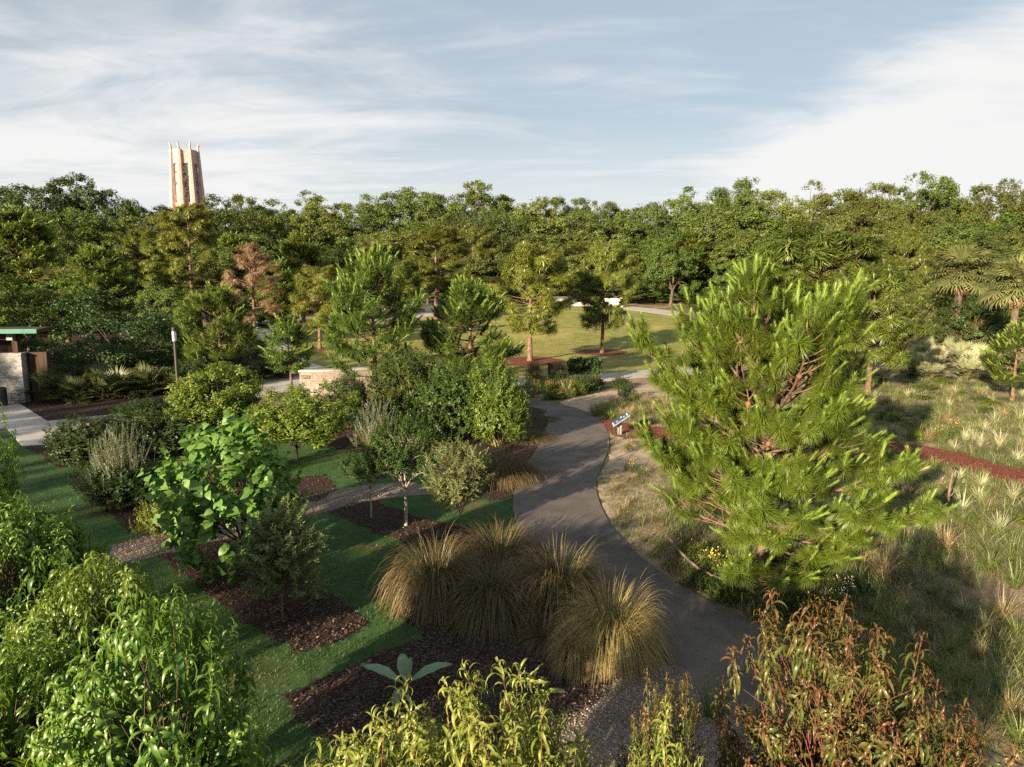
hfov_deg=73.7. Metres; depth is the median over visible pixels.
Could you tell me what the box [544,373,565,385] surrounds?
bed plant
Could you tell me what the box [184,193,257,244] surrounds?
live oak
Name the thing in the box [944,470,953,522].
dead stake
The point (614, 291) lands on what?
understory tree
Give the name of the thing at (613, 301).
garden wall
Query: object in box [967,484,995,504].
grass tuft
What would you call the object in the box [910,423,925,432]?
grass tuft
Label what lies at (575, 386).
bed plant
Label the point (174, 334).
street lamp
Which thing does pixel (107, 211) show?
live oak
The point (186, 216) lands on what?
pine tree
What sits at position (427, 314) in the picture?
concrete path
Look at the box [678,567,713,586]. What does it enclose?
ground plant
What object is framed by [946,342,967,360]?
silver palmetto
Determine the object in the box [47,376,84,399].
saw palmetto
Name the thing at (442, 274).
live oak
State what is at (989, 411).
ground plant
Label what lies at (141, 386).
saw palmetto
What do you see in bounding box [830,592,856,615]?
grass tuft
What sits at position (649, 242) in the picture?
live oak
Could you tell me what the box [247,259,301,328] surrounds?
pine tree
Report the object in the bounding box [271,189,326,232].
live oak
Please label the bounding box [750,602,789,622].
ground plant
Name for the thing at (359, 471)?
fruit tree
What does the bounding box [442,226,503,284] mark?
pine tree
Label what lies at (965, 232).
live oak
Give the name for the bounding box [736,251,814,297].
live oak
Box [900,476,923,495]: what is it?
grass tuft
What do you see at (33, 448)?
mulch bed
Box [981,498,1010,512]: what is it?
grass tuft
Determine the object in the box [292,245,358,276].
live oak
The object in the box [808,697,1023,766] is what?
peach tree
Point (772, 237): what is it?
live oak
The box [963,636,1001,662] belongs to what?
grass tuft
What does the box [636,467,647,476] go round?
wildflower
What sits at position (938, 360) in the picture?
silver palmetto
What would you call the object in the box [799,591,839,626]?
wildflower
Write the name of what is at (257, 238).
live oak
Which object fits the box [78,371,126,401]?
saw palmetto
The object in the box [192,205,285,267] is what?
live oak
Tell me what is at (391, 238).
live oak
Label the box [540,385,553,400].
grass tuft
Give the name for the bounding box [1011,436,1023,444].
grass tuft
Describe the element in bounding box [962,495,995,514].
grass tuft
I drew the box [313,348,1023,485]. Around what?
pine straw
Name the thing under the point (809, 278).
live oak
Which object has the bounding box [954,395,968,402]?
grass tuft
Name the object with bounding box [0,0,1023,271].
sky
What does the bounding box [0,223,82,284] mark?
live oak
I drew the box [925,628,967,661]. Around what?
grass tuft
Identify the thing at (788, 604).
ground plant
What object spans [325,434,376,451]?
mulch bed
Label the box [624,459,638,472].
wildflower
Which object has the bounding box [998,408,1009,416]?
grass tuft
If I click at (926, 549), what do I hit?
grass tuft
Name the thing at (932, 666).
wildflower
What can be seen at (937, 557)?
grass tuft
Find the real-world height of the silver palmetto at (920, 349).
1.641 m
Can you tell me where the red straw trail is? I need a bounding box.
[599,419,1023,486]
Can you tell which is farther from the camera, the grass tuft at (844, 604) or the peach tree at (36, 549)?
the grass tuft at (844, 604)
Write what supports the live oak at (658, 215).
on the ground at (1002, 398)
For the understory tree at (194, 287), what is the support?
on the ground at (1002, 398)
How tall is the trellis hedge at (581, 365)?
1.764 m
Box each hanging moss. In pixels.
[592,315,599,333]
[597,313,602,330]
[600,313,610,331]
[620,310,626,329]
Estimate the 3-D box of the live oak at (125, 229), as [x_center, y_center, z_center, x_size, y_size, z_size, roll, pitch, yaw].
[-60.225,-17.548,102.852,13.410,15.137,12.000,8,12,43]
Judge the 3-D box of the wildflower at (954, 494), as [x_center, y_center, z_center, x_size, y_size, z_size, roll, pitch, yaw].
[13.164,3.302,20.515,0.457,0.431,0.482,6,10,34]
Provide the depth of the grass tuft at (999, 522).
17.97 m
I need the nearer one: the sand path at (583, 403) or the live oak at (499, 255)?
the sand path at (583, 403)
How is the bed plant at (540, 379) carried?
on the ground at (1002, 398)
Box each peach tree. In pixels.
[0,402,26,516]
[0,480,25,597]
[0,490,117,735]
[0,550,171,765]
[0,612,130,766]
[24,583,278,766]
[162,361,265,430]
[241,378,361,459]
[279,675,497,766]
[397,656,613,766]
[614,667,712,766]
[626,695,707,766]
[707,587,990,766]
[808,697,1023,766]
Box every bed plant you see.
[527,372,544,387]
[535,384,557,392]
[543,389,563,397]
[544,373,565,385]
[556,380,587,394]
[557,380,573,391]
[567,374,589,392]
[571,372,587,383]
[582,376,599,391]
[587,371,601,383]
[608,375,631,387]
[617,381,638,399]
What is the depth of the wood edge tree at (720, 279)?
98.95 m
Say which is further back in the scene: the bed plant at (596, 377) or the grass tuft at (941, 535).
the bed plant at (596, 377)
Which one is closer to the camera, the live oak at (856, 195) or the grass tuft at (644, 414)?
the grass tuft at (644, 414)
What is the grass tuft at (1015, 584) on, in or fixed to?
on the ground at (1002, 398)
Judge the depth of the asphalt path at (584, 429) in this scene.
16.11 m
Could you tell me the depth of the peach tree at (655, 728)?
5.92 m
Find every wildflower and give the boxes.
[620,440,635,451]
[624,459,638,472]
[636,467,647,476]
[688,538,714,564]
[697,548,726,571]
[709,560,727,581]
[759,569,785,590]
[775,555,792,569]
[781,585,809,600]
[791,590,821,617]
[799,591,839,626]
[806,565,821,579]
[815,611,844,644]
[828,587,851,606]
[830,575,860,598]
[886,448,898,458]
[914,653,941,675]
[931,425,953,441]
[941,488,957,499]
[943,419,968,435]
[968,422,984,434]
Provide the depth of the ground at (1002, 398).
17.19 m
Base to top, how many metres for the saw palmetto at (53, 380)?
2.227 m
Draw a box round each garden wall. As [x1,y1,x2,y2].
[425,306,440,310]
[551,296,589,305]
[605,298,621,306]
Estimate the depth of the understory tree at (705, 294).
118.14 m
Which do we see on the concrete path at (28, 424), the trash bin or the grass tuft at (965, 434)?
the trash bin
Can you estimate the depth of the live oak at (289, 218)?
148.43 m
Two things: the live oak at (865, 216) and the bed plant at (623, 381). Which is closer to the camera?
the bed plant at (623, 381)
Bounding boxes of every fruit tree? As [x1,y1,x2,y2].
[337,440,388,517]
[364,407,444,525]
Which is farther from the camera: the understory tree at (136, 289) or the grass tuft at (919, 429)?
the understory tree at (136, 289)
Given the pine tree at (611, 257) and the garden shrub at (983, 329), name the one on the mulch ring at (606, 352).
the pine tree at (611, 257)
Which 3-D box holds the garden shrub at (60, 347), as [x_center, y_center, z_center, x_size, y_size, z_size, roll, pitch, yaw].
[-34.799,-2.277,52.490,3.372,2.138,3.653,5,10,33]
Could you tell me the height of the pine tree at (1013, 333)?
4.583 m
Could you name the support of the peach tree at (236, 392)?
on the garden lawn at (363, 553)
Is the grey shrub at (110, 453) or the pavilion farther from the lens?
the pavilion
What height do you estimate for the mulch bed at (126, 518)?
0.001 m
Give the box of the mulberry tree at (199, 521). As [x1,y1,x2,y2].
[137,406,311,584]
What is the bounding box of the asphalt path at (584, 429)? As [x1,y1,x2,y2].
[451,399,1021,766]
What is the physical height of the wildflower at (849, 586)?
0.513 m
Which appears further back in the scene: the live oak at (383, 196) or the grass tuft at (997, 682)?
the live oak at (383, 196)
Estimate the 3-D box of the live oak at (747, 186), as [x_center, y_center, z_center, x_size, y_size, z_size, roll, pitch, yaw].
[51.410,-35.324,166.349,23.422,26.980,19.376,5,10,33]
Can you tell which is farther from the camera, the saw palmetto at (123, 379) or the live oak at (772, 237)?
the live oak at (772, 237)
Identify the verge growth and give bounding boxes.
[595,429,668,551]
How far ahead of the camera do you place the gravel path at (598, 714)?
10.17 m
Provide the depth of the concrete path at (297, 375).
65.35 m
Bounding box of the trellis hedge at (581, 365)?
[567,355,602,378]
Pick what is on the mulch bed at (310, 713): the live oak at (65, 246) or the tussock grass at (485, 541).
the tussock grass at (485, 541)
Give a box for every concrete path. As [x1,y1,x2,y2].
[0,397,213,445]
[247,312,378,378]
[254,367,702,396]
[375,311,440,321]
[623,306,696,317]
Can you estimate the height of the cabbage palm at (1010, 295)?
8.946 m
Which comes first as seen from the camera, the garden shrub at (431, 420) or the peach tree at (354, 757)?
the peach tree at (354, 757)
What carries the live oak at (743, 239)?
on the ground at (1002, 398)
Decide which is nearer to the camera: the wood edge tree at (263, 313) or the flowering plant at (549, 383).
the flowering plant at (549, 383)
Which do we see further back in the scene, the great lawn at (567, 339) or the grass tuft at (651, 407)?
the great lawn at (567, 339)
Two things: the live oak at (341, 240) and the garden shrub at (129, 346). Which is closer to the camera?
the garden shrub at (129, 346)
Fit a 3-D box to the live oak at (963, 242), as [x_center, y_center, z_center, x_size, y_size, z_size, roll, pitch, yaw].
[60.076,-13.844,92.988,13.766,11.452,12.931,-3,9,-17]
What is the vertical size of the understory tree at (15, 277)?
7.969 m
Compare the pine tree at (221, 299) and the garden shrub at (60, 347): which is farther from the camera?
the garden shrub at (60, 347)
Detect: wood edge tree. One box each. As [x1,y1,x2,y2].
[0,273,31,326]
[0,281,87,351]
[17,273,104,343]
[120,281,199,337]
[209,292,270,327]
[641,226,704,306]
[703,262,781,302]
[895,281,972,333]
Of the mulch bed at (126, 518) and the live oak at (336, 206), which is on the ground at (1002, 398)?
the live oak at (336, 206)
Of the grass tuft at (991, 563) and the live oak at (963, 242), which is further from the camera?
the live oak at (963, 242)
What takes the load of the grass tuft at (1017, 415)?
on the ground at (1002, 398)
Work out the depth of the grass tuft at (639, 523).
18.34 m
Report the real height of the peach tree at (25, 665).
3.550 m
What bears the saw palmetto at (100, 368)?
on the mulch bed at (70, 408)
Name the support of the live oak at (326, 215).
on the ground at (1002, 398)
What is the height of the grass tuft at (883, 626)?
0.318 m
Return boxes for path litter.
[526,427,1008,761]
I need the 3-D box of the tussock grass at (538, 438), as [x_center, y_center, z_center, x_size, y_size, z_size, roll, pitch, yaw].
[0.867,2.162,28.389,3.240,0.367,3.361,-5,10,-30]
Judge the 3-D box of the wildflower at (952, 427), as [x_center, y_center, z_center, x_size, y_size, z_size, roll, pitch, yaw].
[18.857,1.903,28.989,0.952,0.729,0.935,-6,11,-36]
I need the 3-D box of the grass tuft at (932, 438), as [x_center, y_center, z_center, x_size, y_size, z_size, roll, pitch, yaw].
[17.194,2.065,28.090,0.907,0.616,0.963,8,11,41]
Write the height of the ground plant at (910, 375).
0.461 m
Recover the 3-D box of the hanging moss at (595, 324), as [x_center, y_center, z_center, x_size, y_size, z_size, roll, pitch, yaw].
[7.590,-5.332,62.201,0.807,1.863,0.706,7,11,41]
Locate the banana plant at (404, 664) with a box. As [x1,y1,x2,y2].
[362,653,451,705]
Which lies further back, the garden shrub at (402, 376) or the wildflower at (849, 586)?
the garden shrub at (402, 376)
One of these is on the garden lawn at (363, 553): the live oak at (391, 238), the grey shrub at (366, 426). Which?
the grey shrub at (366, 426)
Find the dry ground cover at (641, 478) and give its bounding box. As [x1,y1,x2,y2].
[596,368,1023,755]
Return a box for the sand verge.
[597,434,666,550]
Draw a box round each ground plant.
[675,572,715,593]
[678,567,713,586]
[704,582,746,606]
[707,578,742,597]
[721,582,748,602]
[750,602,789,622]
[768,552,780,562]
[774,599,822,619]
[775,602,804,620]
[778,612,825,637]
[793,597,809,606]
[801,593,824,604]
[810,595,842,613]
[815,577,862,600]
[818,573,842,585]
[822,593,857,609]
[846,579,879,596]
[872,376,888,381]
[873,411,901,421]
[902,420,929,427]
[904,429,926,441]
[905,372,918,377]
[907,394,934,399]
[909,384,939,389]
[920,413,936,421]
[932,377,953,383]
[948,391,970,394]
[960,513,987,522]
[969,395,992,401]
[975,407,1006,412]
[980,400,1002,405]
[1013,511,1023,525]
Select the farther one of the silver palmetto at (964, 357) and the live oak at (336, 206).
the live oak at (336, 206)
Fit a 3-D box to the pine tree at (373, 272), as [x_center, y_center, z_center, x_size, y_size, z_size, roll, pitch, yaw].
[-7.450,-3.022,35.837,6.375,8.808,5.927,0,9,1]
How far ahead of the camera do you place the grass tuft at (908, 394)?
39.08 m
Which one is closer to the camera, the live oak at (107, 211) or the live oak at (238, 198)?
the live oak at (107, 211)
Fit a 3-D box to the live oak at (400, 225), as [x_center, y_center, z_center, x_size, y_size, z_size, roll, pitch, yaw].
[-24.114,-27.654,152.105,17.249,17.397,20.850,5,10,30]
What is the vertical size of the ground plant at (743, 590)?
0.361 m
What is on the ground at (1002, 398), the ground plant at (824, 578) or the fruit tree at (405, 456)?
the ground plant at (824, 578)
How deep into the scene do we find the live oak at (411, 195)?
163.69 m
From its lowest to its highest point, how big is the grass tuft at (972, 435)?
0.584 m
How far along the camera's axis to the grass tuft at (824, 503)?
19.50 m
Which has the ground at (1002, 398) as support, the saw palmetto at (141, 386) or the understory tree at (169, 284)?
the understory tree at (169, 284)
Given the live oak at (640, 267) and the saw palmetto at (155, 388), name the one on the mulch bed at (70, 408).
the saw palmetto at (155, 388)
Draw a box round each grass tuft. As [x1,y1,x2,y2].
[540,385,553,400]
[560,379,572,398]
[588,408,599,416]
[592,400,606,411]
[597,403,609,412]
[597,409,612,417]
[605,408,618,418]
[607,401,621,412]
[615,500,629,510]
[627,393,636,402]
[631,413,645,424]
[633,407,650,416]
[633,516,646,525]
[647,404,655,411]
[654,395,666,403]
[660,395,671,405]
[724,547,753,560]
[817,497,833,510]
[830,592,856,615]
[840,616,868,637]
[844,562,875,585]
[851,542,882,568]
[858,547,880,557]
[858,611,877,630]
[865,548,907,583]
[871,390,880,396]
[874,615,896,631]
[874,680,909,706]
[882,400,895,411]
[886,426,902,435]
[895,615,916,628]
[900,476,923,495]
[904,388,911,395]
[904,402,920,411]
[904,628,927,642]
[905,404,918,416]
[908,606,945,632]
[909,419,930,429]
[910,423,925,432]
[910,539,937,558]
[920,668,952,695]
[922,573,948,602]
[924,430,938,442]
[924,457,944,467]
[924,523,961,549]
[925,471,948,487]
[925,548,954,564]
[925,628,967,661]
[927,522,967,551]
[929,519,948,530]
[936,434,948,445]
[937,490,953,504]
[939,411,952,419]
[941,408,961,416]
[946,398,953,406]
[949,439,964,450]
[949,467,969,479]
[950,508,971,523]
[951,488,977,512]
[952,594,981,615]
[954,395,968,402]
[957,426,973,441]
[957,705,1007,753]
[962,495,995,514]
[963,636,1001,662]
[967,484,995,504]
[968,429,978,439]
[968,485,988,500]
[968,541,1015,575]
[969,472,994,487]
[970,584,1023,623]
[970,652,1023,710]
[972,385,984,393]
[972,440,984,446]
[973,604,1002,629]
[974,418,995,432]
[974,431,991,442]
[977,467,994,477]
[977,496,999,508]
[980,508,1016,537]
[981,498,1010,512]
[984,409,1003,420]
[985,428,1017,446]
[986,409,1006,425]
[986,677,1023,717]
[990,610,1023,638]
[991,556,1023,590]
[996,495,1014,506]
[997,481,1023,499]
[997,705,1023,752]
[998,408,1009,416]
[1003,402,1017,411]
[1006,446,1023,463]
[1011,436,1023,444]
[1012,409,1023,419]
[1017,388,1023,395]
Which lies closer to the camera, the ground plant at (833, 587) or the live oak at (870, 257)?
the ground plant at (833, 587)
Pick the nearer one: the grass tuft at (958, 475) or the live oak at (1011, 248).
the grass tuft at (958, 475)
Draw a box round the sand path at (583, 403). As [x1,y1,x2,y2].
[561,379,805,411]
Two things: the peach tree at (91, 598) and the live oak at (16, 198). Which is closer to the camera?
the peach tree at (91, 598)
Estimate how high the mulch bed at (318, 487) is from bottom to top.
0.001 m
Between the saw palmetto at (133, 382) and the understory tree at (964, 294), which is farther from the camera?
the understory tree at (964, 294)
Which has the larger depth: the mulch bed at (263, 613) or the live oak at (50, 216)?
the live oak at (50, 216)
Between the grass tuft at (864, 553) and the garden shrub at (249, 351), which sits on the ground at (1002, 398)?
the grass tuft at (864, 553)
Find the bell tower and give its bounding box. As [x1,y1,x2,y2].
[168,141,205,209]
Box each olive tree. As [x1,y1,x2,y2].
[224,493,337,616]
[418,439,495,541]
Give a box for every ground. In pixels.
[20,274,1023,765]
[22,320,267,396]
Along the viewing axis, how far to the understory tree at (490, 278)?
124.74 m
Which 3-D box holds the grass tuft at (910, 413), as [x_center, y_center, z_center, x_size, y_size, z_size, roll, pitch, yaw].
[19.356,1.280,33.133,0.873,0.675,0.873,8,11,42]
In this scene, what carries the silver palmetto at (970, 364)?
on the ground at (1002, 398)
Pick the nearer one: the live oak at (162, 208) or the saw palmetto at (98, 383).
the saw palmetto at (98, 383)
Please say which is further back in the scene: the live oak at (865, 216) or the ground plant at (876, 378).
the live oak at (865, 216)
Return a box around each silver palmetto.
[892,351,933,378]
[900,351,931,368]
[905,354,946,376]
[909,345,923,356]
[909,359,959,381]
[911,334,940,345]
[911,337,941,364]
[920,343,947,362]
[923,345,953,365]
[924,351,955,366]
[935,335,957,358]
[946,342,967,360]
[946,342,971,361]
[947,350,991,382]
[953,350,980,373]
[963,363,992,376]
[964,339,977,349]
[970,342,993,354]
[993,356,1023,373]
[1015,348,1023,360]
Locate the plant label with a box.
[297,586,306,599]
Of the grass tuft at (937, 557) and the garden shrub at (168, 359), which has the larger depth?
the garden shrub at (168, 359)
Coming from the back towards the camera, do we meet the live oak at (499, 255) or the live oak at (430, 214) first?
the live oak at (430, 214)
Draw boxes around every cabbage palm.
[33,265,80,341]
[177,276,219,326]
[353,236,382,300]
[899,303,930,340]
[917,243,997,341]
[976,253,1023,366]
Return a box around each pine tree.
[0,201,67,337]
[51,242,140,339]
[112,226,174,311]
[153,203,217,322]
[172,280,259,380]
[208,230,263,295]
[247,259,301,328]
[254,312,320,387]
[276,227,330,323]
[288,264,339,348]
[312,241,426,403]
[375,260,423,312]
[402,226,471,318]
[416,271,525,374]
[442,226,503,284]
[484,240,577,360]
[564,240,639,352]
[624,253,958,595]
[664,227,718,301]
[825,258,944,394]
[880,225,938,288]
[976,319,1023,399]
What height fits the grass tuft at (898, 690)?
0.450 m
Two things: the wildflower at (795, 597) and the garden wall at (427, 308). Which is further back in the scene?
the garden wall at (427, 308)
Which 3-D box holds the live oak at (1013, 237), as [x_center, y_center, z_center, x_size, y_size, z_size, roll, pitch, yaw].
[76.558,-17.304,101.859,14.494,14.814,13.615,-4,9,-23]
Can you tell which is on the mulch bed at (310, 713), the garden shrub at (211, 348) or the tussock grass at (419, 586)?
the tussock grass at (419, 586)
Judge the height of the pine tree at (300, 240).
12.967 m
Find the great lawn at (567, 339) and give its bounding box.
[285,306,804,380]
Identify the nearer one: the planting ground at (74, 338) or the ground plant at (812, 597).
the ground plant at (812, 597)
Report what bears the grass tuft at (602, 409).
on the ground at (1002, 398)
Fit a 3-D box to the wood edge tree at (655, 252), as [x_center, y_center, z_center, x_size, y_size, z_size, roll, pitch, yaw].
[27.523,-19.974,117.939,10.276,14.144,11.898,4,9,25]
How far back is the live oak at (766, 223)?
132.36 m
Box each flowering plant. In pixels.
[524,380,540,397]
[544,379,559,387]
[547,389,563,398]
[559,387,576,397]
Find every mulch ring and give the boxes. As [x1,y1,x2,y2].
[311,347,332,350]
[500,356,563,365]
[571,350,625,354]
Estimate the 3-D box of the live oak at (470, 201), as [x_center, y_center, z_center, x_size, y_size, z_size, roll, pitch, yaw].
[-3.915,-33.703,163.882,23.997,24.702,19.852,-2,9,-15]
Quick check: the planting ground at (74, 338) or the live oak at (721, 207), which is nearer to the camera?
the planting ground at (74, 338)
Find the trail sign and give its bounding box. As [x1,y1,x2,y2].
[612,412,629,434]
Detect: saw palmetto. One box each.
[15,366,73,402]
[42,374,106,401]
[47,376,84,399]
[50,363,67,374]
[53,363,84,389]
[53,373,101,405]
[63,370,123,401]
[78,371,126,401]
[81,369,135,398]
[84,358,118,374]
[92,365,150,398]
[110,363,167,398]
[118,367,150,393]
[124,360,168,393]
[145,367,175,390]
[148,366,185,390]
[148,366,188,392]
[149,364,173,382]
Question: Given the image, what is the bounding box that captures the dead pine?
[219,240,284,333]
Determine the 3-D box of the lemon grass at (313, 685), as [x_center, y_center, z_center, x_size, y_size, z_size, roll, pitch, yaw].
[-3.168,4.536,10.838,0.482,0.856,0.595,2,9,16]
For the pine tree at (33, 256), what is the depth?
73.29 m
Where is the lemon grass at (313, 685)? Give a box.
[305,648,319,690]
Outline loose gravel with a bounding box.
[107,482,781,766]
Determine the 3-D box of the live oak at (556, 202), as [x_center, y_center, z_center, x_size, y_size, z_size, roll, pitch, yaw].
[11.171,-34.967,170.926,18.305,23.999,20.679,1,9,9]
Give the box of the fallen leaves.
[24,445,541,766]
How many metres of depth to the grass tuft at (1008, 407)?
34.47 m
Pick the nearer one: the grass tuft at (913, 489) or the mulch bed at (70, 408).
the grass tuft at (913, 489)
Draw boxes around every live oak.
[0,183,84,222]
[0,190,28,213]
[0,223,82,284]
[6,209,79,256]
[25,172,105,240]
[39,232,99,275]
[44,204,116,262]
[51,186,145,227]
[59,227,158,272]
[68,216,139,269]
[98,213,193,311]
[99,199,154,235]
[109,204,178,227]
[116,259,163,314]
[119,240,220,311]
[123,214,213,274]
[159,238,256,289]
[175,221,241,277]
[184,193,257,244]
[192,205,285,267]
[218,192,269,232]
[222,234,302,279]
[233,216,322,254]
[243,198,312,293]
[255,211,344,260]
[267,230,325,261]
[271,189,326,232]
[285,209,371,257]
[286,196,353,237]
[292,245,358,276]
[300,201,383,232]
[323,204,406,255]
[327,233,401,277]
[333,193,405,245]
[351,227,443,279]
[365,190,435,231]
[376,220,448,257]
[378,186,458,275]
[397,222,457,273]
[400,238,480,298]
[411,191,466,228]
[432,209,506,275]
[433,179,513,229]
[446,232,529,284]
[449,191,536,282]
[462,207,530,275]
[491,214,569,254]
[494,232,573,278]
[495,196,567,241]
[513,210,608,295]
[526,233,601,295]
[527,196,590,231]
[546,217,630,264]
[556,197,615,253]
[558,244,650,288]
[579,210,656,279]
[583,200,629,247]
[608,237,668,300]
[610,201,680,286]
[621,248,699,300]
[627,226,686,296]
[639,197,705,235]
[650,213,722,271]
[662,186,730,290]
[669,241,742,286]
[677,200,765,282]
[689,176,773,238]
[698,227,772,277]
[710,207,798,278]
[711,195,787,229]
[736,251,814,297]
[738,190,814,240]
[747,221,809,292]
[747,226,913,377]
[757,179,841,232]
[758,238,851,276]
[788,188,882,236]
[793,220,846,268]
[801,254,859,291]
[810,208,912,274]
[814,187,899,239]
[818,247,916,320]
[852,181,922,239]
[868,171,968,231]
[868,205,941,256]
[888,236,975,324]
[905,180,979,226]
[914,211,962,256]
[918,213,1004,282]
[928,239,1004,292]
[930,180,1023,240]
[936,209,1023,281]
[938,198,1005,231]
[943,222,1023,293]
[968,178,1023,240]
[977,238,1023,324]
[992,218,1023,250]
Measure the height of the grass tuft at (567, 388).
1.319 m
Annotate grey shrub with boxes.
[87,416,153,508]
[346,394,399,457]
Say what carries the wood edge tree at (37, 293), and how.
on the ground at (1002, 398)
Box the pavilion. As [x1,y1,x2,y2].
[0,326,54,402]
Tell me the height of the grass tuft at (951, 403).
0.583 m
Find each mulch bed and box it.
[22,388,172,420]
[25,410,275,466]
[68,474,157,535]
[157,537,366,653]
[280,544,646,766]
[282,474,336,501]
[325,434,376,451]
[328,398,546,500]
[329,500,475,553]
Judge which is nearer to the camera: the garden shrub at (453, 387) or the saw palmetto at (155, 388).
the garden shrub at (453, 387)
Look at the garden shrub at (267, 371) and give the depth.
46.32 m
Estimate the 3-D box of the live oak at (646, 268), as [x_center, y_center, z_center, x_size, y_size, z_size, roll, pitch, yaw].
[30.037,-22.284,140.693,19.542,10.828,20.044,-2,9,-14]
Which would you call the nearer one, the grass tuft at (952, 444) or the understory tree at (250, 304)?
the grass tuft at (952, 444)
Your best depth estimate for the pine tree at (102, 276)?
66.27 m
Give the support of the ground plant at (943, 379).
on the ground at (1002, 398)
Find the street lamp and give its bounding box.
[171,327,178,386]
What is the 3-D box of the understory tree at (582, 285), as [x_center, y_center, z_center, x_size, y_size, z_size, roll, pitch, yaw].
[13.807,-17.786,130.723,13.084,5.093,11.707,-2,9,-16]
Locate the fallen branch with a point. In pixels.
(700, 569)
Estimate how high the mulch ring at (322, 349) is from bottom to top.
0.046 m
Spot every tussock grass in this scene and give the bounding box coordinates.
[367,520,500,633]
[418,544,552,648]
[431,511,564,583]
[457,440,558,492]
[492,529,629,641]
[502,428,559,446]
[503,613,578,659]
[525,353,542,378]
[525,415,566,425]
[537,561,685,689]
[542,608,610,684]
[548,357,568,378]
[685,656,733,724]
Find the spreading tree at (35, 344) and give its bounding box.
[0,288,201,383]
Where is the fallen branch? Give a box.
[665,532,773,611]
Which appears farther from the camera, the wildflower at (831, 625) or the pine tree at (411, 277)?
the pine tree at (411, 277)
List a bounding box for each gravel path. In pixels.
[110,483,444,563]
[554,654,782,766]
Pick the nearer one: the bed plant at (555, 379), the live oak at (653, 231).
the bed plant at (555, 379)
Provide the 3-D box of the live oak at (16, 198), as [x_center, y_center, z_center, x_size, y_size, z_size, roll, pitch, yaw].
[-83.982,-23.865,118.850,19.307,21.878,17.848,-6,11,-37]
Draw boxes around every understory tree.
[0,269,36,321]
[77,299,141,331]
[110,274,175,325]
[127,274,197,315]
[152,274,223,312]
[185,280,249,299]
[237,294,274,308]
[363,284,390,303]
[403,275,451,303]
[430,275,481,295]
[468,275,539,294]
[559,279,617,297]
[561,274,580,293]
[600,277,648,299]
[614,287,663,302]
[633,279,691,302]
[652,286,708,302]
[664,283,729,303]
[698,286,731,302]
[903,288,949,321]
[921,286,991,315]
[931,287,1023,321]
[973,302,1023,330]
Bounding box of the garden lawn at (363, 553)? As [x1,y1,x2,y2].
[0,405,599,766]
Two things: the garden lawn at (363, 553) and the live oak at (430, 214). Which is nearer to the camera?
the garden lawn at (363, 553)
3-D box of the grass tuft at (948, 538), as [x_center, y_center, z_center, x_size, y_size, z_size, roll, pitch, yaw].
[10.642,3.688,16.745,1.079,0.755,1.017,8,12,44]
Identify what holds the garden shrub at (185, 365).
on the mulch bed at (70, 408)
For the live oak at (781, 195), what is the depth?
145.61 m
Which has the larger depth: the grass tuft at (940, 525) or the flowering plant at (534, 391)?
the flowering plant at (534, 391)
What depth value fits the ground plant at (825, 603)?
13.71 m
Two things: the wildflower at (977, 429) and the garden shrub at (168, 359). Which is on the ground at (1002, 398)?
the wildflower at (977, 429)
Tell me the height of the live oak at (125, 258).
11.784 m
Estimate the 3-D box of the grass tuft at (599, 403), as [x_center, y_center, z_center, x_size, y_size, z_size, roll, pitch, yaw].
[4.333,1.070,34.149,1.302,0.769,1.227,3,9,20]
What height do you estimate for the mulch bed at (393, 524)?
0.001 m
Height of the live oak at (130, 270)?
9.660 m
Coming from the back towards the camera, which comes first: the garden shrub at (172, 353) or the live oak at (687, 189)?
the live oak at (687, 189)
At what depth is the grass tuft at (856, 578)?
14.91 m
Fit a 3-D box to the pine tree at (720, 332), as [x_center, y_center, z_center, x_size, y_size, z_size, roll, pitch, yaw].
[5.516,0.810,14.881,5.975,7.368,6.509,-3,9,-17]
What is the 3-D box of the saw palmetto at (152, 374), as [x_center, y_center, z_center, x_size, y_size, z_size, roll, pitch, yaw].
[-21.032,-0.425,39.323,3.018,2.013,2.779,-5,10,-32]
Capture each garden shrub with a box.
[38,413,143,469]
[40,340,80,366]
[66,453,168,511]
[70,339,108,359]
[100,397,180,426]
[103,336,127,349]
[112,340,147,358]
[117,406,220,462]
[121,348,182,368]
[129,493,182,540]
[148,339,185,361]
[173,352,232,382]
[197,340,226,355]
[213,354,250,367]
[222,338,268,358]
[238,354,305,377]
[321,372,370,428]
[364,346,451,426]
[406,356,533,445]
[410,403,463,446]
[464,349,531,446]
[917,294,1009,349]
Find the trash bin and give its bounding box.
[0,387,7,405]
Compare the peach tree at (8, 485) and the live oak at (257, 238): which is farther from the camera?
the live oak at (257, 238)
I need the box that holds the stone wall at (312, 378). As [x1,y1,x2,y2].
[298,367,372,395]
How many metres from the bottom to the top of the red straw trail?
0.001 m
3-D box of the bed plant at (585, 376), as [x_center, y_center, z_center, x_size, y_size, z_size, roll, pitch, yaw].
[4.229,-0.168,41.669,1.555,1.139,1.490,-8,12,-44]

